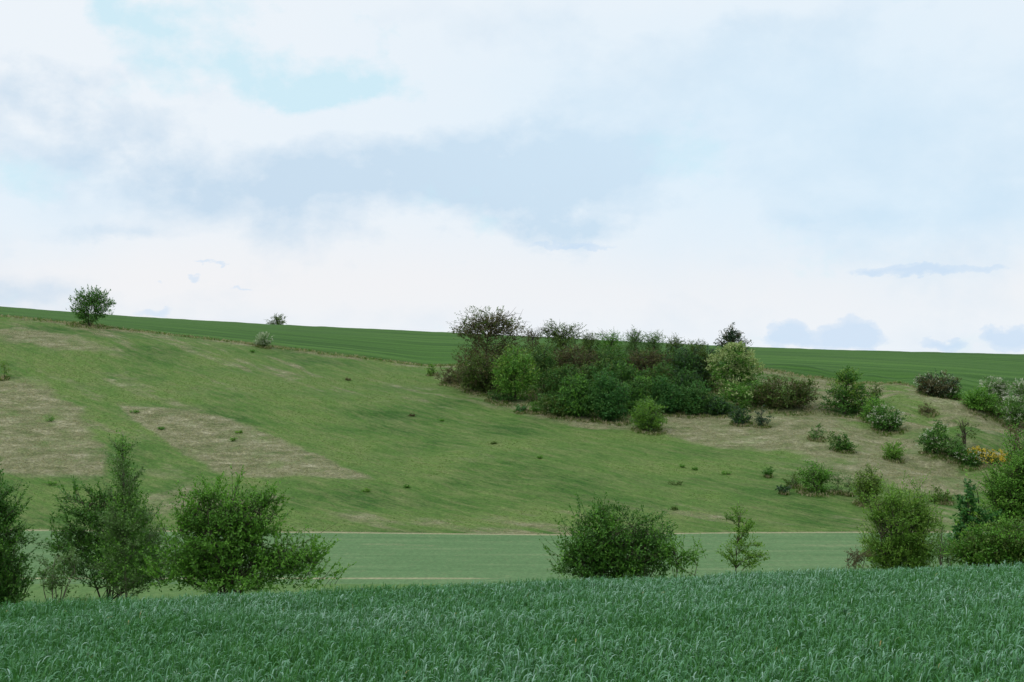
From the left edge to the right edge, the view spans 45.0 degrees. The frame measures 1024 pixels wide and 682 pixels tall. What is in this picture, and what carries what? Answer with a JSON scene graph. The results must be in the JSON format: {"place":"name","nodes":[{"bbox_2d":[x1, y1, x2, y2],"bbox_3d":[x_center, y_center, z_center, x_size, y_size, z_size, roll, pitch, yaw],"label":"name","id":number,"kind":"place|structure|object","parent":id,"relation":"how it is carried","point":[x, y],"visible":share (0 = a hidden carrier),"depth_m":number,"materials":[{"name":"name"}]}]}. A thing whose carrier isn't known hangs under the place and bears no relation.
{"place":"outdoors","nodes":[
{"label":"outdoors","id":0,"kind":"place"},
{"bbox_2d":[0,584,570,608],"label":"grass bank","id":1,"kind":"structure","parent":0,"point":[81,590],"depth_m":114.52,"materials":[{"name":"green plant"}]},
{"bbox_2d":[0,459,46,607],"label":"tree","id":2,"kind":"object","parent":1,"relation":"on","point":[12,582],"visible":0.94,"depth_m":39.82,"materials":[{"name":"green plant"}]},
{"bbox_2d":[31,546,91,608],"bbox_3d":[-16.020,8.728,43.881,2.088,2.948,1.537,0,-1,-18],"label":"shrub","id":3,"kind":"object","parent":1,"relation":"on","point":[52,579],"visible":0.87,"depth_m":43.78,"materials":[{"name":"green plant"}]},
{"bbox_2d":[32,474,185,601],"bbox_3d":[-15.251,7.839,46.962,5.939,5.673,3.646,0,-1,0],"label":"tree","id":4,"kind":"object","parent":1,"relation":"on","point":[82,537],"visible":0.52,"depth_m":46.59,"materials":[{"name":"green plant"}]},
{"bbox_2d":[83,426,180,598],"bbox_3d":[-13.530,6.516,43.905,2.641,7.067,3.058,-1,-1,29],"label":"tree","id":5,"kind":"object","parent":1,"relation":"on","point":[121,544],"visible":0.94,"depth_m":43.63,"materials":[{"name":"green plant"}]},
{"bbox_2d":[138,465,355,595],"bbox_3d":[-8.985,6.845,41.593,7.452,5.450,4.670,0,-1,0],"label":"tree","id":6,"kind":"object","parent":1,"relation":"on","point":[239,531],"visible":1,"depth_m":41.52,"materials":[{"name":"green plant"}]},
{"bbox_2d":[539,489,680,581],"bbox_3d":[3.861,8.360,47.888,5.750,5.134,4.884,0,-1,0],"label":"bush","id":7,"kind":"object","parent":1,"relation":"on","point":[609,548],"visible":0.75,"depth_m":47.47,"materials":[{"name":"green plant"}]},
{"bbox_2d":[652,531,706,578],"bbox_3d":[6.405,8.930,46.977,2.293,3.581,2.245,0,-1,0],"label":"shrub","id":8,"kind":"object","parent":1,"relation":"on","point":[683,554],"visible":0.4,"depth_m":46.73,"materials":[{"name":"green plant"}]},
{"bbox_2d":[714,502,769,573],"bbox_3d":[9.301,8.768,49.910,2.374,4.652,1.470,0,-1,0],"label":"sapling","id":9,"kind":"object","parent":1,"relation":"on","point":[742,543],"visible":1,"depth_m":49.83,"materials":[{"name":"green plant"}]},
{"bbox_2d":[842,541,877,570],"bbox_3d":[15.025,10.341,53.811,1.805,3.283,1.524,0,-1,0],"label":"shrub","id":10,"kind":"object","parent":1,"relation":"on","point":[857,557],"visible":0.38,"depth_m":53.77,"materials":[{"name":"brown plant"}]},
{"bbox_2d":[856,469,948,570],"bbox_3d":[17.776,9.099,55.849,4.641,6.660,4.002,0,-1,0],"label":"bush","id":11,"kind":"object","parent":1,"relation":"on","point":[913,550],"visible":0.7,"depth_m":55.48,"materials":[{"name":"green plant"}]},
{"bbox_2d":[927,522,958,567],"bbox_3d":[18.252,9.578,51.744,1.502,4.007,1.453,0,-1,0],"label":"shrub","id":12,"kind":"object","parent":1,"relation":"on","point":[946,560],"visible":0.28,"depth_m":51.84,"materials":[{"name":"green plant"}]},
{"bbox_2d":[944,469,1002,566],"bbox_3d":[18.405,7.941,48.828,2.599,5.782,1.690,0,-1,0],"label":"tree","id":13,"kind":"object","parent":1,"relation":"on","point":[969,512],"visible":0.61,"depth_m":48.77,"materials":[{"name":"green plant"}]},
{"bbox_2d":[928,510,1023,568],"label":"bush","id":14,"kind":"object","parent":1,"relation":"on","point":[997,545],"visible":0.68,"depth_m":43.54,"materials":[{"name":"green plant"}]},
{"bbox_2d":[974,422,1023,537],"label":"tree","id":15,"kind":"object","parent":1,"relation":"on","point":[1005,490],"visible":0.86,"depth_m":49.59,"materials":[{"name":"green plant"}]},
{"bbox_2d":[3,530,1007,583],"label":"valley field","id":16,"kind":"structure","parent":0,"point":[417,558],"depth_m":136.56,"materials":[{"name":"green plant"}]},
{"bbox_2d":[0,316,1023,534],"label":"hillside","id":17,"kind":"structure","parent":0,"point":[501,489],"depth_m":197.55,"materials":[{"name":"green plant"}]},
{"bbox_2d":[0,359,12,376],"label":"sapling","id":18,"kind":"object","parent":17,"relation":"on","point":[3,365],"visible":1,"depth_m":224.74,"materials":[{"name":"green plant"}]},
{"bbox_2d":[42,480,57,484],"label":"weed clump","id":19,"kind":"object","parent":17,"relation":"on","point":[53,483],"visible":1,"depth_m":174.76,"materials":[{"name":"green plant"}]},
{"bbox_2d":[66,285,116,325],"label":"tree","id":20,"kind":"object","parent":17,"relation":"on","point":[95,301],"visible":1,"depth_m":269.41,"materials":[{"name":"green plant"}]},
{"bbox_2d":[251,331,272,346],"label":"bush","id":21,"kind":"object","parent":17,"relation":"on","point":[261,339],"visible":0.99,"depth_m":267.72,"materials":[{"name":"green plant"}]},
{"bbox_2d":[424,363,436,373],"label":"shrub","id":22,"kind":"object","parent":17,"relation":"on","point":[431,370],"visible":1,"depth_m":256.94,"materials":[{"name":"green plant"}]},
{"bbox_2d":[435,365,463,383],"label":"shrub","id":23,"kind":"object","parent":17,"relation":"on","point":[449,378],"visible":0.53,"depth_m":247.33,"materials":[{"name":"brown plant"}]},
{"bbox_2d":[463,379,495,391],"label":"shrub","id":24,"kind":"object","parent":17,"relation":"on","point":[476,386],"visible":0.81,"depth_m":238.82,"materials":[{"name":"green plant"}]},
{"bbox_2d":[451,347,513,392],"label":"tree","id":25,"kind":"object","parent":17,"relation":"on","point":[480,364],"visible":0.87,"depth_m":237.91,"materials":[{"name":"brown plant"}]},
{"bbox_2d":[447,306,532,375],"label":"tree","id":26,"kind":"object","parent":17,"relation":"on","point":[477,326],"visible":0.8,"depth_m":244.85,"materials":[{"name":"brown plant"}]},
{"bbox_2d":[485,391,517,401],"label":"shrub","id":27,"kind":"object","parent":17,"relation":"on","point":[499,397],"visible":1,"depth_m":231.90,"materials":[{"name":"green plant"}]},
{"bbox_2d":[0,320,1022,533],"bbox_3d":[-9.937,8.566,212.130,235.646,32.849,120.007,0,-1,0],"label":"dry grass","id":28,"kind":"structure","parent":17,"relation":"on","point":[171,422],"depth_m":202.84,"materials":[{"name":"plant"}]},
{"bbox_2d":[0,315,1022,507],"bbox_3d":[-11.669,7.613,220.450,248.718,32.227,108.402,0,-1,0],"label":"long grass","id":29,"kind":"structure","parent":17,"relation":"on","point":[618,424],"depth_m":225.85,"materials":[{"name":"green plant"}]},
{"bbox_2d":[0,314,1022,508],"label":"dead stalks","id":30,"kind":"object","parent":17,"relation":"on","point":[628,420],"visible":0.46,"depth_m":227.41,"materials":[{"name":"plant"}]},
{"bbox_2d":[487,344,542,400],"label":"tree","id":31,"kind":"object","parent":17,"relation":"on","point":[511,369],"visible":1,"depth_m":231.60,"materials":[{"name":"green plant"}]},
{"bbox_2d":[513,404,527,411],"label":"shrub","id":32,"kind":"object","parent":17,"relation":"on","point":[520,409],"visible":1,"depth_m":224.08,"materials":[{"name":"green plant"}]},
{"bbox_2d":[521,326,543,375],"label":"tree","id":33,"kind":"object","parent":17,"relation":"on","point":[536,337],"visible":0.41,"depth_m":249.54,"materials":[{"name":"green plant"}]},
{"bbox_2d":[527,401,541,411],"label":"shrub","id":34,"kind":"object","parent":17,"relation":"on","point":[535,404],"visible":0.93,"depth_m":223.47,"materials":[{"name":"green plant"}]},
{"bbox_2d":[523,342,558,393],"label":"tree","id":35,"kind":"object","parent":17,"relation":"on","point":[543,365],"visible":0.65,"depth_m":237.99,"materials":[{"name":"green plant"}]},
{"bbox_2d":[535,391,574,415],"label":"bush","id":36,"kind":"object","parent":17,"relation":"on","point":[555,407],"visible":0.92,"depth_m":220.69,"materials":[{"name":"green plant"}]},
{"bbox_2d":[541,362,581,401],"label":"bush","id":37,"kind":"object","parent":17,"relation":"on","point":[554,384],"visible":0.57,"depth_m":231.64,"materials":[{"name":"green plant"}]},
{"bbox_2d":[535,319,588,380],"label":"tree","id":38,"kind":"object","parent":17,"relation":"on","point":[559,336],"visible":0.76,"depth_m":249.22,"materials":[{"name":"green plant"}]},
{"bbox_2d":[554,371,599,416],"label":"bush","id":39,"kind":"object","parent":17,"relation":"on","point":[577,398],"visible":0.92,"depth_m":220.00,"materials":[{"name":"green plant"}]},
{"bbox_2d":[551,340,607,383],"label":"tree","id":40,"kind":"object","parent":17,"relation":"on","point":[567,357],"visible":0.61,"depth_m":241.59,"materials":[{"name":"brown plant"}]},
{"bbox_2d":[576,331,600,375],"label":"tree","id":41,"kind":"object","parent":17,"relation":"on","point":[587,341],"visible":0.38,"depth_m":254.37,"materials":[{"name":"green plant"}]},
{"bbox_2d":[579,357,612,395],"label":"bush","id":42,"kind":"object","parent":17,"relation":"on","point":[599,366],"visible":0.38,"depth_m":232.52,"materials":[{"name":"green plant"}]},
{"bbox_2d":[587,365,633,420],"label":"bush","id":43,"kind":"object","parent":17,"relation":"on","point":[607,404],"visible":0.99,"depth_m":218.58,"materials":[{"name":"green plant"}]},
{"bbox_2d":[593,328,628,364],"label":"tree","id":44,"kind":"object","parent":17,"relation":"on","point":[613,341],"visible":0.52,"depth_m":254.38,"materials":[{"name":"green plant"}]},
{"bbox_2d":[593,343,630,380],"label":"tree","id":45,"kind":"object","parent":17,"relation":"on","point":[609,354],"visible":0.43,"depth_m":242.37,"materials":[{"name":"green plant"}]},
{"bbox_2d":[610,359,644,394],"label":"bush","id":46,"kind":"object","parent":17,"relation":"on","point":[623,371],"visible":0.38,"depth_m":234.13,"materials":[{"name":"green plant"}]},
{"bbox_2d":[622,325,645,361],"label":"tree","id":47,"kind":"object","parent":17,"relation":"on","point":[635,339],"visible":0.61,"depth_m":255.29,"materials":[{"name":"green plant"}]},
{"bbox_2d":[615,373,653,414],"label":"bush","id":48,"kind":"object","parent":17,"relation":"on","point":[636,395],"visible":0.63,"depth_m":224.68,"materials":[{"name":"green plant"}]},
{"bbox_2d":[628,395,667,431],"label":"bush","id":49,"kind":"object","parent":17,"relation":"on","point":[649,418],"visible":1,"depth_m":212.26,"materials":[{"name":"green plant"}]},
{"bbox_2d":[621,346,676,383],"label":"tree","id":50,"kind":"object","parent":17,"relation":"on","point":[640,363],"visible":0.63,"depth_m":242.35,"materials":[{"name":"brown plant"}]},
{"bbox_2d":[639,331,667,366],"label":"tree","id":51,"kind":"object","parent":17,"relation":"on","point":[653,341],"visible":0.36,"depth_m":255.96,"materials":[{"name":"green plant"}]},
{"bbox_2d":[639,359,675,398],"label":"bush","id":52,"kind":"object","parent":17,"relation":"on","point":[660,369],"visible":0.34,"depth_m":234.44,"materials":[{"name":"green plant"}]},
{"bbox_2d":[648,373,691,412],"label":"bush","id":53,"kind":"object","parent":17,"relation":"on","point":[668,400],"visible":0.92,"depth_m":225.72,"materials":[{"name":"green plant"}]},
{"bbox_2d":[667,480,682,484],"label":"weed clump","id":54,"kind":"object","parent":17,"relation":"on","point":[679,483],"visible":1,"depth_m":178.43,"materials":[{"name":"green plant"}]},
{"bbox_2d":[663,333,687,367],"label":"tree","id":55,"kind":"object","parent":17,"relation":"on","point":[676,342],"visible":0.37,"depth_m":257.52,"materials":[{"name":"green plant"}]},
{"bbox_2d":[660,343,709,382],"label":"bush","id":56,"kind":"object","parent":17,"relation":"on","point":[680,365],"visible":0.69,"depth_m":241.63,"materials":[{"name":"green plant"}]},
{"bbox_2d":[668,368,702,398],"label":"bush","id":57,"kind":"object","parent":17,"relation":"on","point":[681,378],"visible":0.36,"depth_m":234.21,"materials":[{"name":"green plant"}]},
{"bbox_2d":[677,378,711,414],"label":"bush","id":58,"kind":"object","parent":17,"relation":"on","point":[693,405],"visible":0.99,"depth_m":225.09,"materials":[{"name":"green plant"}]},
{"bbox_2d":[681,338,707,375],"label":"tree","id":59,"kind":"object","parent":17,"relation":"on","point":[692,346],"visible":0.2,"depth_m":257.74,"materials":[{"name":"green plant"}]},
{"bbox_2d":[691,343,722,390],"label":"bush","id":60,"kind":"object","parent":17,"relation":"on","point":[704,354],"visible":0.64,"depth_m":242.04,"materials":[{"name":"green plant"}]},
{"bbox_2d":[700,392,736,415],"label":"bush","id":61,"kind":"object","parent":17,"relation":"on","point":[718,407],"visible":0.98,"depth_m":224.98,"materials":[{"name":"green plant"}]},
{"bbox_2d":[713,322,754,381],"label":"pine tree","id":62,"kind":"object","parent":17,"relation":"on","point":[731,336],"visible":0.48,"depth_m":246.06,"materials":[{"name":"green plant"}]},
{"bbox_2d":[704,341,765,398],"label":"tree","id":63,"kind":"object","parent":17,"relation":"on","point":[740,367],"visible":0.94,"depth_m":235.09,"materials":[{"name":"green plant"}]},
{"bbox_2d":[717,380,753,407],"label":"bush","id":64,"kind":"object","parent":17,"relation":"on","point":[729,394],"visible":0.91,"depth_m":228.22,"materials":[{"name":"green plant"}]},
{"bbox_2d":[728,405,752,424],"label":"shrub","id":65,"kind":"object","parent":17,"relation":"on","point":[738,418],"visible":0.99,"depth_m":217.77,"materials":[{"name":"green plant"}]},
{"bbox_2d":[744,375,770,404],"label":"bush","id":66,"kind":"object","parent":17,"relation":"on","point":[755,399],"visible":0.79,"depth_m":230.58,"materials":[{"name":"green plant"}]},
{"bbox_2d":[753,404,773,426],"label":"shrub","id":67,"kind":"object","parent":17,"relation":"on","point":[760,420],"visible":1,"depth_m":215.88,"materials":[{"name":"green plant"}]},
{"bbox_2d":[762,466,773,474],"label":"shrub","id":68,"kind":"object","parent":17,"relation":"on","point":[767,471],"visible":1,"depth_m":184.23,"materials":[{"name":"green plant"}]},
{"bbox_2d":[775,485,791,493],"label":"shrub","id":69,"kind":"object","parent":17,"relation":"on","point":[786,488],"visible":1,"depth_m":173.85,"materials":[{"name":"green plant"}]},
{"bbox_2d":[752,372,821,409],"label":"bush","id":70,"kind":"object","parent":17,"relation":"on","point":[775,397],"visible":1,"depth_m":228.59,"materials":[{"name":"green plant"}]},
{"bbox_2d":[781,472,800,485],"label":"shrub","id":71,"kind":"object","parent":17,"relation":"on","point":[793,481],"visible":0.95,"depth_m":177.41,"materials":[{"name":"green plant"}]},
{"bbox_2d":[796,457,835,493],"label":"bush","id":72,"kind":"object","parent":17,"relation":"on","point":[825,476],"visible":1,"depth_m":173.95,"materials":[{"name":"green plant"}]},
{"bbox_2d":[808,423,825,438],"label":"shrub","id":73,"kind":"object","parent":17,"relation":"on","point":[816,432],"visible":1,"depth_m":206.67,"materials":[{"name":"green plant"}]},
{"bbox_2d":[830,470,846,491],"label":"sapling","id":74,"kind":"object","parent":17,"relation":"on","point":[838,479],"visible":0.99,"depth_m":174.19,"materials":[{"name":"green plant"}]},
{"bbox_2d":[824,431,858,452],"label":"shrub","id":75,"kind":"object","parent":17,"relation":"on","point":[844,445],"visible":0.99,"depth_m":200.70,"materials":[{"name":"green plant"}]},
{"bbox_2d":[817,365,880,414],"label":"bush","id":76,"kind":"object","parent":17,"relation":"on","point":[854,394],"visible":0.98,"depth_m":228.63,"materials":[{"name":"green plant"}]},
{"bbox_2d":[842,475,855,491],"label":"sapling","id":77,"kind":"object","parent":17,"relation":"on","point":[847,485],"visible":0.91,"depth_m":173.53,"materials":[{"name":"green plant"}]},
{"bbox_2d":[847,460,887,503],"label":"bush","id":78,"kind":"object","parent":17,"relation":"on","point":[867,489],"visible":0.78,"depth_m":168.00,"materials":[{"name":"green plant"}]},
{"bbox_2d":[857,394,889,421],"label":"bush","id":79,"kind":"object","parent":17,"relation":"on","point":[868,408],"visible":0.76,"depth_m":221.45,"materials":[{"name":"green plant"}]},
{"bbox_2d":[868,382,884,403],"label":"bush","id":80,"kind":"object","parent":17,"relation":"on","point":[875,391],"visible":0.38,"depth_m":233.82,"materials":[{"name":"green plant"}]},
{"bbox_2d":[866,404,910,430],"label":"bush","id":81,"kind":"object","parent":17,"relation":"on","point":[892,422],"visible":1,"depth_m":216.57,"materials":[{"name":"green plant"}]},
{"bbox_2d":[879,440,906,459],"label":"bush","id":82,"kind":"object","parent":17,"relation":"on","point":[893,451],"visible":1,"depth_m":197.89,"materials":[{"name":"green plant"}]},
{"bbox_2d":[918,401,935,412],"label":"shrub","id":83,"kind":"object","parent":17,"relation":"on","point":[926,408],"visible":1,"depth_m":230.12,"materials":[{"name":"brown plant"}]},
{"bbox_2d":[911,419,949,452],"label":"bush","id":84,"kind":"object","parent":17,"relation":"on","point":[935,440],"visible":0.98,"depth_m":200.77,"materials":[{"name":"green plant"}]},
{"bbox_2d":[913,369,961,396],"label":"bush","id":85,"kind":"object","parent":17,"relation":"on","point":[938,387],"visible":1,"depth_m":243.85,"materials":[{"name":"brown plant"}]},
{"bbox_2d":[928,485,954,501],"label":"bush","id":86,"kind":"object","parent":17,"relation":"on","point":[936,498],"visible":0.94,"depth_m":171.63,"materials":[{"name":"green plant"}]},
{"bbox_2d":[936,434,968,457],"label":"bush","id":87,"kind":"object","parent":17,"relation":"on","point":[946,448],"visible":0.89,"depth_m":199.40,"materials":[{"name":"green plant"}]},
{"bbox_2d":[943,385,965,399],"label":"shrub","id":88,"kind":"object","parent":17,"relation":"on","point":[956,395],"visible":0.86,"depth_m":243.94,"materials":[{"name":"green plant"}]},
{"bbox_2d":[955,416,981,446],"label":"tree","id":89,"kind":"object","parent":17,"relation":"on","point":[963,436],"visible":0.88,"depth_m":202.73,"materials":[{"name":"green plant"}]},
{"bbox_2d":[952,445,985,466],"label":"bush","id":90,"kind":"object","parent":17,"relation":"on","point":[974,461],"visible":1,"depth_m":197.35,"materials":[{"name":"green plant"}]},
{"bbox_2d":[959,384,998,410],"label":"bush","id":91,"kind":"object","parent":17,"relation":"on","point":[976,400],"visible":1,"depth_m":232.70,"materials":[{"name":"green plant"}]},
{"bbox_2d":[967,445,1007,463],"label":"bush","id":92,"kind":"object","parent":17,"relation":"on","point":[991,458],"visible":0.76,"depth_m":198.36,"materials":[{"name":"yellow plant"}]},
{"bbox_2d":[984,396,1010,416],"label":"bush","id":93,"kind":"object","parent":17,"relation":"on","point":[993,411],"visible":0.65,"depth_m":233.48,"materials":[{"name":"green plant"}]},
{"bbox_2d":[995,389,1023,426],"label":"bush","id":94,"kind":"object","parent":17,"relation":"on","point":[1014,414],"visible":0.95,"depth_m":228.55,"materials":[{"name":"green plant"}]},
{"bbox_2d":[1002,419,1023,453],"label":"tree","id":95,"kind":"object","parent":17,"relation":"on","point":[1015,436],"visible":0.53,"depth_m":186.45,"materials":[{"name":"green plant"}]},
{"bbox_2d":[1009,378,1023,405],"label":"bush","id":96,"kind":"object","parent":17,"relation":"on","point":[1018,385],"visible":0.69,"depth_m":246.62,"materials":[{"name":"green plant"}]},
{"bbox_2d":[0,306,1023,418],"bbox_3d":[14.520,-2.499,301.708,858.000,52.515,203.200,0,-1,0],"label":"field","id":97,"kind":"structure","parent":0,"point":[436,348],"depth_m":301.38,"materials":[{"name":"green plant"}]},
{"bbox_2d":[265,313,287,324],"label":"tree","id":98,"kind":"object","parent":97,"relation":"on","point":[277,320],"visible":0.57,"depth_m":404.82,"materials":[{"name":"green plant"}]},
{"bbox_2d":[977,375,1014,402],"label":"bush","id":99,"kind":"object","parent":97,"relation":"on","point":[998,384],"visible":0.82,"depth_m":246.64,"materials":[{"name":"green plant"}]},
{"bbox_2d":[0,0,1023,353],"label":"sky","id":100,"kind":"structure","parent":0,"point":[805,174],"materials":[{"name":"white"}]},
{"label":"crop soil","id":101,"kind":"structure","parent":0,"visible":0},
{"bbox_2d":[0,559,1023,681],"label":"wheat crop","id":102,"kind":"object","parent":101,"relation":"on","point":[941,624],"visible":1,"depth_m":15.66,"materials":[{"name":"green plant"}]}
]}

